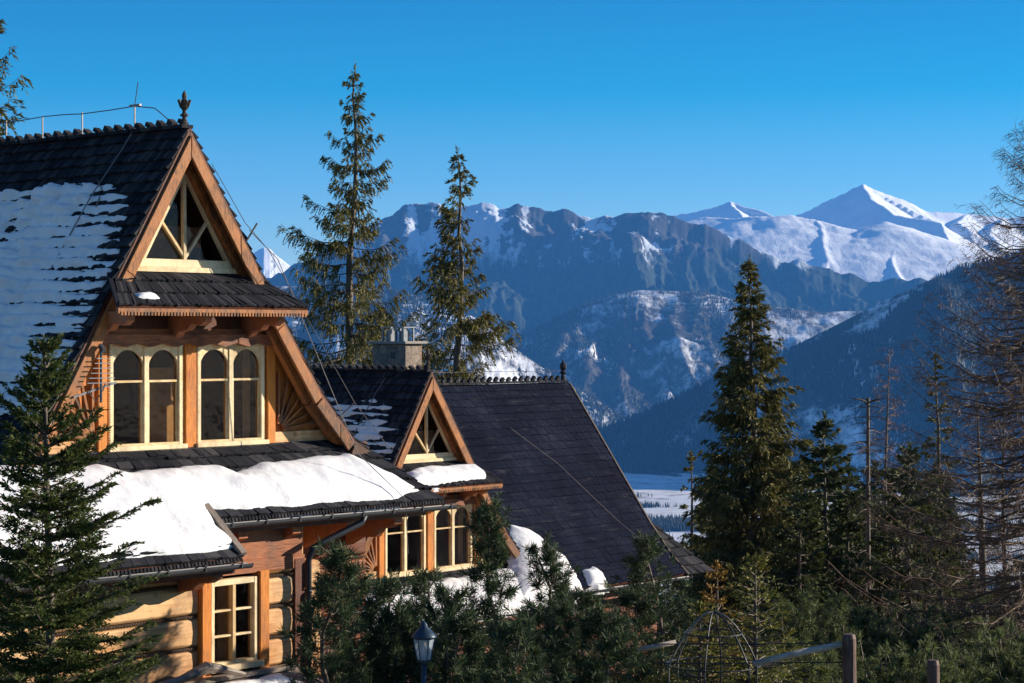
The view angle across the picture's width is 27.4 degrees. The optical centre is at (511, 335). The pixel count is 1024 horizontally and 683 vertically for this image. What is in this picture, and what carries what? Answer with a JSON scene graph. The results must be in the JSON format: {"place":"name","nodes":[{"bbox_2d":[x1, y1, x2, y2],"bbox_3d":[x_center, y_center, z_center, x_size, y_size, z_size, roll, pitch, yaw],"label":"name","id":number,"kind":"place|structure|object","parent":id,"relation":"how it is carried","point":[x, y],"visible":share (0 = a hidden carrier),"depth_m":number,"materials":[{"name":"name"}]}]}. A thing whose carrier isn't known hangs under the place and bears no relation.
{"place":"outdoors","nodes":[
{"label":"outdoors","id":0,"kind":"place"},
{"bbox_2d":[254,248,289,277],"bbox_3d":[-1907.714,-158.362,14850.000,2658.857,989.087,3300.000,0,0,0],"label":"peak","id":1,"kind":"structure","parent":0,"point":[267,263],"depth_m":15372.91,"materials":[{"name":"white snow"}]},
{"bbox_2d":[275,286,618,425],"bbox_3d":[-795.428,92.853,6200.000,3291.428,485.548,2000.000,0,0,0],"label":"snowy hill","id":2,"kind":"structure","parent":0,"point":[523,362],"depth_m":6176.41,"materials":[{"name":"white snow"}]},
{"bbox_2d":[294,283,624,428],"bbox_3d":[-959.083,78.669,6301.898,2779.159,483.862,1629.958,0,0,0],"label":"forest","id":3,"kind":"object","parent":2,"relation":"on","point":[393,292],"visible":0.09,"depth_m":6242.82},
{"bbox_2d":[0,0,1023,265],"label":"sky","id":4,"kind":"structure","parent":0,"point":[592,109],"materials":[{"name":"blue"}]},
{"bbox_2d":[266,202,926,339],"bbox_3d":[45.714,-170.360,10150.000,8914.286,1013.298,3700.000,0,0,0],"label":"rocky ridge","id":5,"kind":"structure","parent":0,"point":[535,266],"depth_m":10332.90,"materials":[{"name":"grey stone"}]},
{"bbox_2d":[628,640,675,653],"bbox_3d":[1.967,4.369,29.499,0.688,0.208,0.068,0,0,0],"label":"log rail","id":6,"kind":"object","parent":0,"point":[649,647],"visible":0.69,"depth_m":29.47,"materials":[{"name":"wood"}]},
{"bbox_2d":[507,290,862,417],"bbox_3d":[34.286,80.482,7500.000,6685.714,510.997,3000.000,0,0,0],"label":"hills","id":7,"kind":"structure","parent":0,"point":[651,338],"depth_m":7659.19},
{"bbox_2d":[505,288,867,416],"bbox_3d":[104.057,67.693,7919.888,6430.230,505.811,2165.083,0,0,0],"label":"forest","id":8,"kind":"object","parent":7,"relation":"on","point":[530,347],"visible":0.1,"depth_m":7720.13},
{"bbox_2d":[602,261,1023,495],"bbox_3d":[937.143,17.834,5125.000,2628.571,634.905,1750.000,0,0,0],"label":"forested ridge","id":9,"kind":"structure","parent":0,"point":[808,413],"depth_m":4913.45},
{"bbox_2d":[597,251,1023,480],"bbox_3d":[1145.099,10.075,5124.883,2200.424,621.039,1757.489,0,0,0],"label":"forest","id":10,"kind":"object","parent":9,"relation":"on","point":[631,430],"visible":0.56,"depth_m":4980.38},
{"bbox_2d":[624,473,1023,610],"bbox_3d":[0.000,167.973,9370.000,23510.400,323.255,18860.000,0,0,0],"label":"ground","id":11,"kind":"structure","parent":0,"point":[663,490],"depth_m":4247.56,"materials":[{"name":"white snow"}]},
{"bbox_2d":[0,18,34,136],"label":"spruce tree","id":12,"kind":"object","parent":11,"relation":"on","point":[2,112],"visible":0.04,"depth_m":47.75,"materials":[{"name":"green plant"}]},
{"bbox_2d":[0,528,39,682],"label":"fir tree","id":13,"kind":"object","parent":11,"relation":"on","point":[24,680],"visible":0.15,"depth_m":22.13,"materials":[{"name":"green plant"}]},
{"bbox_2d":[0,332,170,682],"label":"fir tree","id":14,"kind":"object","parent":11,"relation":"on","point":[50,617],"visible":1,"depth_m":20.33,"materials":[{"name":"green plant"}]},
{"bbox_2d":[0,83,457,682],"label":"wooden house","id":15,"kind":"structure","parent":11,"relation":"on","point":[202,359],"depth_m":29.34,"materials":[{"name":"dark wood shingle"},{"name":"pale log wood"},{"name":"orange-brown carved wood"}]},
{"bbox_2d":[0,182,128,417],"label":"snow cover","id":16,"kind":"object","parent":15,"relation":"on","point":[27,254],"visible":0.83,"depth_m":29.02,"materials":[{"name":"white snow"}]},
{"bbox_2d":[134,292,159,298],"bbox_3d":[-4.885,-0.477,27.928,0.334,0.225,0.560,0,0,41],"label":"snow cover","id":17,"kind":"object","parent":15,"relation":"on","point":[147,295],"visible":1,"depth_m":27.85,"materials":[{"name":"white snow"}]},
{"bbox_2d":[107,344,187,452],"bbox_3d":[-5.034,0.830,28.836,0.190,1.500,1.360,0,0,41],"label":"window","id":18,"kind":"structure","parent":15,"relation":"in","point":[144,353],"depth_m":28.81,"materials":[{"name":"beige wood"}]},
{"bbox_2d":[149,368,173,441],"bbox_3d":[-4.956,1.025,29.806,0.080,1.150,0.620,0,0,41],"label":"window pane","id":19,"kind":"structure","parent":15,"relation":"in","point":[160,393],"depth_m":29.76,"materials":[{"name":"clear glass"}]},
{"bbox_2d":[137,173,236,273],"bbox_3d":[-4.662,-1.617,29.439,0.480,1.464,1.940,0,0,41],"label":"attic window","id":20,"kind":"structure","parent":15,"relation":"in","point":[172,248],"depth_m":29.43,"materials":[{"name":"beige wood"}]},
{"bbox_2d":[0,453,418,565],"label":"snow cover","id":21,"kind":"object","parent":15,"relation":"on","point":[179,519],"visible":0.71,"depth_m":28.20,"materials":[{"name":"white snow"}]},
{"bbox_2d":[196,344,268,447],"bbox_3d":[-4.027,0.830,29.991,0.190,1.500,1.350,0,0,41],"label":"window","id":22,"kind":"structure","parent":15,"relation":"in","point":[229,352],"depth_m":29.97,"materials":[{"name":"beige wood"}]},
{"bbox_2d":[211,575,263,673],"bbox_3d":[-3.825,3.950,28.831,0.220,1.240,0.940,0,0,41],"label":"window","id":23,"kind":"structure","parent":15,"relation":"in","point":[251,661],"depth_m":28.84,"materials":[{"name":"beige wood"}]},
{"bbox_2d":[223,673,299,682],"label":"snow cover","id":24,"kind":"object","parent":15,"relation":"on","point":[276,678],"visible":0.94,"depth_m":28.82,"materials":[{"name":"white snow"}]},
{"bbox_2d":[274,535,376,682],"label":"pine tree","id":25,"kind":"object","parent":11,"relation":"on","point":[331,562],"visible":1,"depth_m":25.84,"materials":[{"name":"green plant"}]},
{"bbox_2d":[318,570,399,682],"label":"pine tree","id":26,"kind":"object","parent":11,"relation":"on","point":[364,577],"visible":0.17,"depth_m":27.91,"materials":[{"name":"green plant"}]},
{"bbox_2d":[276,63,463,382],"bbox_3d":[-4.907,2.158,62.117,7.019,20.580,7.199,0,0,0],"label":"spruce tree","id":27,"kind":"object","parent":11,"relation":"on","point":[351,340],"visible":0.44,"depth_m":61.74,"materials":[{"name":"green plant"}]},
{"bbox_2d":[326,568,430,682],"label":"pine tree","id":28,"kind":"object","parent":11,"relation":"on","point":[386,591],"visible":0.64,"depth_m":26.77,"materials":[{"name":"green plant"}]},
{"bbox_2d":[336,596,445,682],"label":"pine tree","id":29,"kind":"object","parent":11,"relation":"on","point":[377,644],"visible":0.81,"depth_m":26.54,"materials":[{"name":"green plant"}]},
{"bbox_2d":[411,621,436,682],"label":"street lamp","id":30,"kind":"object","parent":11,"relation":"on","point":[423,636],"visible":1,"depth_m":24.93,"materials":[{"name":"black metal"}]},
{"bbox_2d":[392,565,459,682],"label":"pine tree","id":31,"kind":"object","parent":11,"relation":"on","point":[422,578],"visible":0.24,"depth_m":30.95,"materials":[{"name":"green plant"}]},
{"bbox_2d":[405,580,496,682],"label":"pine tree","id":32,"kind":"object","parent":11,"relation":"on","point":[451,605],"visible":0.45,"depth_m":26.98,"materials":[{"name":"green plant"}]},
{"bbox_2d":[410,145,522,384],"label":"spruce tree","id":33,"kind":"object","parent":11,"relation":"on","point":[448,278],"visible":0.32,"depth_m":65.89,"materials":[{"name":"green plant"}]},
{"bbox_2d":[427,600,523,682],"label":"pine tree","id":34,"kind":"object","parent":11,"relation":"on","point":[465,627],"visible":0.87,"depth_m":25.83,"materials":[{"name":"green plant"}]},
{"bbox_2d":[458,490,540,682],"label":"pine tree","id":35,"kind":"object","parent":11,"relation":"on","point":[492,537],"visible":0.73,"depth_m":28.84,"materials":[{"name":"green plant"}]},
{"bbox_2d":[309,327,713,681],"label":"wooden house","id":36,"kind":"structure","parent":11,"relation":"on","point":[538,452],"depth_m":50.34,"materials":[{"name":"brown wood"}]},
{"bbox_2d":[327,397,395,459],"bbox_3d":[-3.761,2.320,46.655,3.745,1.977,1.303,0,0,41],"label":"snow cover","id":37,"kind":"object","parent":36,"relation":"on","point":[366,431],"visible":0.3,"depth_m":46.15,"materials":[{"name":"white snow"}]},
{"bbox_2d":[384,515,428,577],"bbox_3d":[-2.340,4.490,45.833,0.190,1.500,1.360,0,0,41],"label":"window","id":38,"kind":"structure","parent":36,"relation":"in","point":[403,532],"depth_m":45.81,"materials":[{"name":"beige wood"}]},
{"bbox_2d":[404,402,456,463],"bbox_3d":[-1.967,2.043,46.439,0.480,1.464,1.940,0,0,41],"label":"attic window","id":39,"kind":"structure","parent":36,"relation":"in","point":[421,449],"depth_m":46.49,"materials":[{"name":"beige wood"}]},
{"bbox_2d":[407,464,485,491],"bbox_3d":[-1.543,3.098,45.896,0.785,0.528,2.910,0,0,41],"label":"snow cover","id":40,"kind":"object","parent":36,"relation":"on","point":[432,475],"visible":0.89,"depth_m":45.79,"materials":[{"name":"white snow"}]},
{"bbox_2d":[434,504,473,571],"bbox_3d":[-1.333,4.490,46.994,0.190,1.500,1.350,0,0,41],"label":"window","id":41,"kind":"structure","parent":36,"relation":"in","point":[451,566],"depth_m":46.97,"materials":[{"name":"beige wood"}]},
{"bbox_2d":[355,568,576,626],"bbox_3d":[-1.461,5.858,45.747,1.353,1.146,8.160,0,0,41],"label":"snow cover","id":42,"kind":"object","parent":36,"relation":"on","point":[457,582],"visible":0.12,"depth_m":46.44,"materials":[{"name":"white snow"}]},
{"bbox_2d":[507,525,583,597],"bbox_3d":[0.406,5.255,48.518,1.731,1.775,2.625,0,0,41],"label":"snow cover","id":43,"kind":"object","parent":36,"relation":"on","point":[520,536],"visible":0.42,"depth_m":48.31,"materials":[{"name":"white snow"}]},
{"bbox_2d":[583,566,608,594],"bbox_3d":[1.884,5.766,49.434,0.610,0.616,0.960,0,0,41],"label":"snow cover","id":44,"kind":"object","parent":36,"relation":"on","point":[594,576],"visible":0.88,"depth_m":49.27,"materials":[{"name":"white snow"}]},
{"bbox_2d":[470,601,576,682],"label":"pine tree","id":45,"kind":"object","parent":11,"relation":"on","point":[513,632],"visible":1,"depth_m":25.07,"materials":[{"name":"green plant"}]},
{"bbox_2d":[508,528,594,678],"bbox_3d":[0.389,4.866,29.979,1.750,4.259,1.790,0,0,-25],"label":"pine tree","id":46,"kind":"object","parent":11,"relation":"on","point":[548,556],"visible":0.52,"depth_m":30.07,"materials":[{"name":"green plant"}]},
{"bbox_2d":[493,589,610,682],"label":"pine tree","id":47,"kind":"object","parent":11,"relation":"on","point":[553,628],"visible":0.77,"depth_m":26.94,"materials":[{"name":"green plant"}]},
{"bbox_2d":[545,584,641,682],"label":"pine tree","id":48,"kind":"object","parent":11,"relation":"on","point":[585,598],"visible":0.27,"depth_m":31.04,"materials":[{"name":"green plant"}]},
{"bbox_2d":[553,602,672,682],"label":"pine tree","id":49,"kind":"object","parent":11,"relation":"on","point":[600,618],"visible":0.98,"depth_m":26.97,"materials":[{"name":"green plant"}]},
{"bbox_2d":[592,578,674,682],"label":"pine tree","id":50,"kind":"object","parent":11,"relation":"on","point":[631,598],"visible":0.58,"depth_m":31.96,"materials":[{"name":"green plant"}]},
{"bbox_2d":[654,583,673,669],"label":"fir tree","id":51,"kind":"object","parent":11,"relation":"on","point":[660,599],"visible":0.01,"depth_m":209.66,"materials":[{"name":"green plant"}]},
{"bbox_2d":[660,586,674,619],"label":"fir tree","id":52,"kind":"object","parent":11,"relation":"on","point":[668,615],"visible":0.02,"depth_m":256.35,"materials":[{"name":"green plant"}]},
{"bbox_2d":[664,593,677,650],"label":"fir tree","id":53,"kind":"object","parent":11,"relation":"on","point":[672,616],"visible":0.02,"depth_m":130.37,"materials":[{"name":"green plant"}]},
{"bbox_2d":[610,526,735,682],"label":"pine tree","id":54,"kind":"object","parent":11,"relation":"on","point":[637,570],"visible":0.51,"depth_m":33.87,"materials":[{"name":"green plant"}]},
{"bbox_2d":[656,450,711,676],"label":"spruce tree","id":55,"kind":"object","parent":11,"relation":"on","point":[691,468],"visible":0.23,"depth_m":77.97,"materials":[{"name":"green plant"}]},
{"bbox_2d":[642,601,746,682],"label":"young spruce","id":56,"kind":"object","parent":11,"relation":"on","point":[699,652],"visible":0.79,"depth_m":30.94,"materials":[{"name":"green plant"}]},
{"bbox_2d":[663,468,729,633],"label":"fir tree","id":57,"kind":"object","parent":11,"relation":"on","point":[695,534],"depth_m":124.78,"materials":[{"name":"green plant"}]},
{"bbox_2d":[655,465,745,678],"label":"fir tree","id":58,"kind":"object","parent":11,"relation":"on","point":[693,551],"visible":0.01,"depth_m":100.11,"materials":[{"name":"green plant"}]},
{"bbox_2d":[677,518,742,624],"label":"fir tree","id":59,"kind":"object","parent":11,"relation":"on","point":[703,556],"visible":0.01,"depth_m":87.85,"materials":[{"name":"green plant"}]},
{"bbox_2d":[683,560,752,680],"bbox_3d":[3.183,5.446,32.535,1.309,3.985,1.200,0,0,0],"label":"young spruce","id":60,"kind":"object","parent":11,"relation":"on","point":[717,575],"visible":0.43,"depth_m":32.48,"materials":[{"name":"green plant"}]},
{"bbox_2d":[655,255,828,679],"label":"spruce tree","id":61,"kind":"object","parent":11,"relation":"on","point":[766,452],"visible":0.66,"depth_m":74.53,"materials":[{"name":"green plant"}]},
{"bbox_2d":[653,611,841,682],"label":"gazebo frame","id":62,"kind":"object","parent":11,"relation":"on","point":[690,629],"visible":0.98,"depth_m":28.00,"materials":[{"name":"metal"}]},
{"bbox_2d":[687,553,827,682],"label":"young spruce","id":63,"kind":"object","parent":11,"relation":"on","point":[765,678],"visible":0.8,"depth_m":31.50,"materials":[{"name":"green plant"}]},
{"bbox_2d":[676,632,862,682],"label":"dwarf pine","id":64,"kind":"object","parent":11,"relation":"on","point":[823,676],"visible":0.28,"depth_m":35.84,"materials":[{"name":"green plant"}]},
{"bbox_2d":[708,485,858,675],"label":"fir tree","id":65,"kind":"object","parent":11,"relation":"on","point":[785,583],"visible":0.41,"depth_m":65.91,"materials":[{"name":"green plant"}]},
{"bbox_2d":[783,461,804,495],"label":"fir tree","id":66,"kind":"object","parent":11,"relation":"on","point":[795,467],"depth_m":149.19,"materials":[{"name":"green plant"}]},
{"bbox_2d":[710,579,885,682],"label":"dwarf pine","id":67,"kind":"object","parent":11,"relation":"on","point":[805,607],"visible":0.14,"depth_m":41.77,"materials":[{"name":"green plant"}]},
{"bbox_2d":[636,489,968,600],"bbox_3d":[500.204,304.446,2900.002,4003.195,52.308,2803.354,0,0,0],"label":"forest","id":68,"kind":"object","parent":11,"relation":"on","point":[637,495],"depth_m":3985.05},
{"bbox_2d":[733,410,883,672],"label":"fir tree","id":69,"kind":"object","parent":11,"relation":"on","point":[827,453],"visible":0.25,"depth_m":69.84,"materials":[{"name":"green plant"}]},
{"bbox_2d":[729,594,890,649],"bbox_3d":[7.402,8.124,50.096,4.815,4.131,5.430,0,0,0],"label":"dwarf pine","id":70,"kind":"object","parent":11,"relation":"on","point":[792,607],"visible":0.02,"depth_m":50.04,"materials":[{"name":"green plant"}]},
{"bbox_2d":[797,461,827,514],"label":"fir tree","id":71,"kind":"object","parent":11,"relation":"on","point":[808,466],"visible":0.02,"depth_m":149.23,"materials":[{"name":"green plant"}]},
{"bbox_2d":[811,475,844,554],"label":"fir tree","id":72,"kind":"object","parent":11,"relation":"on","point":[831,480],"visible":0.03,"depth_m":143.95,"materials":[{"name":"green plant"}]},
{"bbox_2d":[640,501,1023,511],"bbox_3d":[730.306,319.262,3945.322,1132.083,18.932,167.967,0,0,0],"label":"forest","id":73,"kind":"object","parent":11,"relation":"on","point":[650,505],"visible":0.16,"depth_m":3972.74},
{"bbox_2d":[648,513,1020,535],"bbox_3d":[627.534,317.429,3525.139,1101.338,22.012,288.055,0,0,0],"label":"forest","id":74,"kind":"object","parent":11,"relation":"on","point":[674,524],"visible":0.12,"depth_m":3535.53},
{"bbox_2d":[788,485,898,619],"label":"fir tree","id":75,"kind":"object","parent":11,"relation":"on","point":[842,527],"visible":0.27,"depth_m":67.64,"materials":[{"name":"green plant"}]},
{"bbox_2d":[842,633,856,682],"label":"log post","id":76,"kind":"object","parent":11,"relation":"on","point":[849,658],"visible":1,"depth_m":27.92,"materials":[{"name":"brown wood"}]},
{"bbox_2d":[752,641,842,666],"bbox_3d":[3.774,4.211,27.818,1.302,0.278,0.116,0,0,-18],"label":"log rail","id":77,"kind":"object","parent":76,"relation":"attached to","point":[796,653],"visible":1,"depth_m":27.80,"materials":[{"name":"grey wood"}]},
{"bbox_2d":[829,505,892,568],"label":"fir tree","id":78,"kind":"object","parent":11,"relation":"on","point":[862,533],"depth_m":83.84,"materials":[{"name":"green plant"}]},
{"bbox_2d":[839,488,885,590],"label":"fir tree","id":79,"kind":"object","parent":11,"relation":"on","point":[870,512],"depth_m":103.36,"materials":[{"name":"green plant"}]},
{"bbox_2d":[839,398,896,602],"bbox_3d":[10.948,7.397,63.939,1.745,11.031,2.041,0,0,43],"label":"dead tree","id":80,"kind":"object","parent":11,"relation":"on","point":[867,548],"visible":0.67,"depth_m":63.95,"materials":[{"name":"brown wood"}]},
{"bbox_2d":[846,459,905,589],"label":"fir tree","id":81,"kind":"object","parent":11,"relation":"on","point":[872,487],"visible":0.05,"depth_m":113.89,"materials":[{"name":"green plant"}]},
{"bbox_2d":[859,348,919,588],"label":"larch tree","id":82,"kind":"object","parent":11,"relation":"on","point":[885,486],"visible":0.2,"depth_m":104.96,"materials":[{"name":"brown plant"}]},
{"bbox_2d":[862,503,933,619],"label":"fir tree","id":83,"kind":"object","parent":11,"relation":"on","point":[884,555],"visible":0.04,"depth_m":71.61,"materials":[{"name":"green plant"}]},
{"bbox_2d":[879,464,921,529],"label":"fir tree","id":84,"kind":"object","parent":11,"relation":"on","point":[898,490],"depth_m":143.36,"materials":[{"name":"green plant"}]},
{"bbox_2d":[805,628,1000,682],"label":"dwarf pine","id":85,"kind":"object","parent":11,"relation":"on","point":[905,672],"visible":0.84,"depth_m":37.82,"materials":[{"name":"green plant"}]},
{"bbox_2d":[787,589,1020,669],"bbox_3d":[8.023,7.413,44.913,4.988,3.981,4.477,0,0,0],"label":"dwarf pine","id":86,"kind":"object","parent":11,"relation":"on","point":[858,620],"visible":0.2,"depth_m":44.92,"materials":[{"name":"green plant"}]},
{"bbox_2d":[827,603,1005,681],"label":"dwarf pine","id":87,"kind":"object","parent":11,"relation":"on","point":[916,633],"visible":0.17,"depth_m":43.59,"materials":[{"name":"green plant"}]},
{"bbox_2d":[822,118,1023,662],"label":"larch tree","id":88,"kind":"object","parent":11,"relation":"on","point":[999,539],"visible":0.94,"depth_m":46.01,"materials":[{"name":"brown plant"}]},
{"bbox_2d":[832,440,1013,638],"bbox_3d":[11.730,7.937,61.670,6.754,9.778,5.871,0,0,22],"label":"fir tree","id":89,"kind":"object","parent":11,"relation":"on","point":[899,569],"visible":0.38,"depth_m":61.77,"materials":[{"name":"green plant"}]},
{"bbox_2d":[910,496,943,593],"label":"fir tree","id":90,"kind":"object","parent":11,"relation":"on","point":[912,505],"visible":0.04,"depth_m":126.42,"materials":[{"name":"green plant"}]},
{"bbox_2d":[881,502,977,626],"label":"fir tree","id":91,"kind":"object","parent":11,"relation":"on","point":[946,551],"visible":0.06,"depth_m":67.81,"materials":[{"name":"green plant"}]},
{"bbox_2d":[927,659,939,682],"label":"log post","id":92,"kind":"object","parent":11,"relation":"on","point":[933,676],"visible":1,"depth_m":27.93,"materials":[{"name":"brown wood"}]},
{"bbox_2d":[914,350,970,605],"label":"spruce tree","id":93,"kind":"object","parent":11,"relation":"on","point":[938,444],"visible":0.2,"depth_m":80.04,"materials":[{"name":"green plant"}]},
{"bbox_2d":[919,460,978,589],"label":"fir tree","id":94,"kind":"object","parent":11,"relation":"on","point":[955,499],"visible":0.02,"depth_m":138.76,"materials":[{"name":"green plant"}]},
{"bbox_2d":[883,589,1017,651],"bbox_3d":[11.469,8.430,52.252,5.901,4.473,5.083,0,0,0],"label":"dwarf pine","id":95,"kind":"object","parent":11,"relation":"on","point":[985,601],"visible":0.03,"depth_m":51.95,"materials":[{"name":"green plant"}]},
{"bbox_2d":[918,615,1008,665],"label":"dwarf pine","id":96,"kind":"object","parent":11,"relation":"on","point":[935,619],"depth_m":46.07,"materials":[{"name":"green plant"}]},
{"bbox_2d":[949,559,978,602],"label":"fir tree","id":97,"kind":"object","parent":11,"relation":"on","point":[961,592],"visible":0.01,"depth_m":73.86,"materials":[{"name":"green plant"}]},
{"bbox_2d":[917,393,1023,640],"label":"larch tree","id":98,"kind":"object","parent":11,"relation":"on","point":[985,572],"visible":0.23,"depth_m":57.96,"materials":[{"name":"brown plant"}]},
{"bbox_2d":[926,616,1023,682],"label":"dwarf pine","id":99,"kind":"object","parent":11,"relation":"on","point":[1013,672],"visible":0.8,"depth_m":39.89,"materials":[{"name":"green plant"}]},
{"bbox_2d":[966,552,1023,559],"bbox_3d":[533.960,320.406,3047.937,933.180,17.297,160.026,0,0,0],"label":"forest","id":100,"kind":"object","parent":11,"relation":"on","point":[993,556],"visible":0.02,"depth_m":3044.46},
{"bbox_2d":[967,380,1023,626],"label":"larch tree","id":101,"kind":"object","parent":11,"relation":"on","point":[1003,511],"visible":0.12,"depth_m":94.96,"materials":[{"name":"brown plant"}]},
{"bbox_2d":[988,559,1023,643],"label":"spruce tree","id":102,"kind":"object","parent":11,"relation":"on","point":[991,594],"visible":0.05,"depth_m":65.89,"materials":[{"name":"green plant"}]},
{"bbox_2d":[674,184,1023,281],"bbox_3d":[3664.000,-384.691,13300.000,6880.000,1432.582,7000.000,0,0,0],"label":"snowy summits","id":103,"kind":"structure","parent":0,"point":[865,232],"depth_m":12998.61,"materials":[{"name":"white snow"}]},
{"bbox_2d":[837,455,860,488],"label":"fir tree","id":104,"kind":"object","parent":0,"point":[854,469],"visible":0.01,"depth_m":162.37,"materials":[{"name":"green plant"}]}
]}

